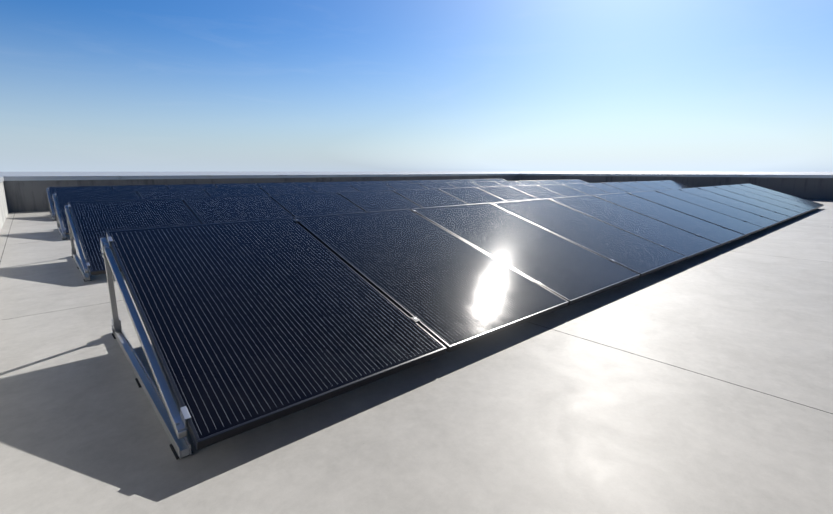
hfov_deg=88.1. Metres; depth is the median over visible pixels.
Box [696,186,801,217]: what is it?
solar panel
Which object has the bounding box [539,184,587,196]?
solar panel
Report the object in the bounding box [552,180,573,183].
solar panel
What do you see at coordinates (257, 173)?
distant ground
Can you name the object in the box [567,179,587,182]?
solar panel
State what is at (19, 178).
parapet coping
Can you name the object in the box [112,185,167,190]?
solar panel
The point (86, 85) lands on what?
sky
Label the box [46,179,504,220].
mount row
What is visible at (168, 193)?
solar panel
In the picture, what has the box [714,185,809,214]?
solar panel
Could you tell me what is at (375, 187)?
solar panel
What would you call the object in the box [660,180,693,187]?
solar panel
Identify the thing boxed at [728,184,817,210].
solar panel
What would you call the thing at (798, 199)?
solar panel
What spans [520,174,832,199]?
parapet wall
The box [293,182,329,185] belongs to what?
solar panel
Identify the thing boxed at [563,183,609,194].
solar panel
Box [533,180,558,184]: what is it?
solar panel
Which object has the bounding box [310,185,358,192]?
solar panel
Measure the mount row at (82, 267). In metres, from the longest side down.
18.643 x 1.573 x 0.606 m
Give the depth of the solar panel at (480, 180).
18.82 m
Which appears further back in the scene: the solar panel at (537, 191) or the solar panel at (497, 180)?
the solar panel at (497, 180)
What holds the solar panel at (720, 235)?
on the mount row at (173, 420)
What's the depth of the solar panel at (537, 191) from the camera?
10.18 m
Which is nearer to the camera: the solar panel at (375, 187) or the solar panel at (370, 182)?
the solar panel at (375, 187)
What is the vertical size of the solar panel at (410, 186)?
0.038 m
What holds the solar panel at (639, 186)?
on the mount row at (82, 267)
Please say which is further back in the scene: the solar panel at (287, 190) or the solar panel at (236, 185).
the solar panel at (236, 185)
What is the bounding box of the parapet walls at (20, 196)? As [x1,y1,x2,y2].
[0,174,520,230]
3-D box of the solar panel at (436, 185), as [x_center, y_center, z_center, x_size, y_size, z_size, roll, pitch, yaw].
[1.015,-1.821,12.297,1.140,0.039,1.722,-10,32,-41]
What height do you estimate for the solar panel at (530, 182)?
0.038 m
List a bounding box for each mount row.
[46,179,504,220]
[52,180,551,238]
[65,181,649,281]
[100,184,816,459]
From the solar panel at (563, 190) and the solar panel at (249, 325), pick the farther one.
the solar panel at (563, 190)
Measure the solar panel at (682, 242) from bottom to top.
0.039 m
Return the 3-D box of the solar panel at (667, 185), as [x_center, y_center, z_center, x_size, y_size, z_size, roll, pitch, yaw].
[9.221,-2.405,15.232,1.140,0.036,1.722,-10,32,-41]
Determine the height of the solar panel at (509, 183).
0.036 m
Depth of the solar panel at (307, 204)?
6.39 m
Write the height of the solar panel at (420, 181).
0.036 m
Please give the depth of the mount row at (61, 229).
6.84 m
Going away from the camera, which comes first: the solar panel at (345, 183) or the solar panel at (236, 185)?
the solar panel at (236, 185)
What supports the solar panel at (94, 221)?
on the mount row at (82, 267)
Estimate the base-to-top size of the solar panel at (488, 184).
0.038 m
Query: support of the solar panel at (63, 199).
on the mount row at (61, 229)
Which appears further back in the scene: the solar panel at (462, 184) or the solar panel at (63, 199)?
the solar panel at (462, 184)
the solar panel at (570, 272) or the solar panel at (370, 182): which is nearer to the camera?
the solar panel at (570, 272)
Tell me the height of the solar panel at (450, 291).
0.036 m
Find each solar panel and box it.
[48,186,112,216]
[55,190,139,234]
[68,198,200,274]
[106,218,446,449]
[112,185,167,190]
[136,188,209,198]
[167,184,216,188]
[182,195,293,223]
[204,187,268,196]
[215,183,258,187]
[257,182,296,186]
[260,186,316,194]
[269,192,364,216]
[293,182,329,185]
[294,209,568,352]
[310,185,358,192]
[328,181,360,184]
[337,190,421,211]
[352,184,395,190]
[356,181,387,184]
[385,180,410,183]
[388,183,427,189]
[392,189,466,207]
[408,180,434,182]
[411,203,639,305]
[418,183,455,188]
[431,180,453,182]
[441,187,506,203]
[446,182,480,187]
[452,179,473,181]
[469,179,489,181]
[473,181,502,186]
[476,186,537,201]
[488,179,506,180]
[491,199,686,277]
[494,181,522,185]
[511,185,564,198]
[517,180,542,184]
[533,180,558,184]
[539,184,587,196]
[548,195,719,259]
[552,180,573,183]
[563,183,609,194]
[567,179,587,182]
[583,183,626,193]
[593,193,744,246]
[602,182,642,191]
[621,181,656,190]
[627,191,762,236]
[634,181,669,189]
[650,181,681,188]
[654,189,778,229]
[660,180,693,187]
[681,187,790,223]
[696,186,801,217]
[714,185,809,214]
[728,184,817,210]
[739,183,823,207]
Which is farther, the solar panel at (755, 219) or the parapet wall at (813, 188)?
the parapet wall at (813, 188)
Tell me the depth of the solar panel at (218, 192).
8.88 m
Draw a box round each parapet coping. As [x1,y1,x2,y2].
[0,173,520,181]
[521,173,832,177]
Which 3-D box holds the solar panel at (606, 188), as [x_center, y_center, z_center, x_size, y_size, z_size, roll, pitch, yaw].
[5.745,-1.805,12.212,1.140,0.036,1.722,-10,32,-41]
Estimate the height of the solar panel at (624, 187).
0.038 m
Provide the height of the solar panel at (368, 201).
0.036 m
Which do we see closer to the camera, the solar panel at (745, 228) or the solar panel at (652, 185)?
the solar panel at (745, 228)
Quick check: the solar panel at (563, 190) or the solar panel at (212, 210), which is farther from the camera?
the solar panel at (563, 190)
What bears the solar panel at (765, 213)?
on the mount row at (173, 420)
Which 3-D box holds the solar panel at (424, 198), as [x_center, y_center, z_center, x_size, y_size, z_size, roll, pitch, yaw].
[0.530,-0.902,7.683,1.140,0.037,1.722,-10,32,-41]
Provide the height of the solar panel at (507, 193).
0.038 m
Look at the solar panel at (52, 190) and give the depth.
9.71 m
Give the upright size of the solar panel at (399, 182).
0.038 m
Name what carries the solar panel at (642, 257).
on the mount row at (173, 420)
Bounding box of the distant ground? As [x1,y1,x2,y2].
[0,171,832,175]
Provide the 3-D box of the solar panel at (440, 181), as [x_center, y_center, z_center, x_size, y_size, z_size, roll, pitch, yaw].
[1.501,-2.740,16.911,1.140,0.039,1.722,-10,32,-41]
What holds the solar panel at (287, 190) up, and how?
on the mount row at (61, 229)
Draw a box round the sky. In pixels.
[0,0,832,171]
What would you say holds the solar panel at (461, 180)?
on the mount row at (52, 213)
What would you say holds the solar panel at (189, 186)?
on the mount row at (52, 213)
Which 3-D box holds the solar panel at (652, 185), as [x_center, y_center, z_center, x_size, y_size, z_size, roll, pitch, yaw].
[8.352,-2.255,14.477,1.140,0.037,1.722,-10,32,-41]
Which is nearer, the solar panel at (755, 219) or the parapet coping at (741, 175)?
the solar panel at (755, 219)
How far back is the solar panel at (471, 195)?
8.67 m
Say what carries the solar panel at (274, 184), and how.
on the mount row at (52, 213)

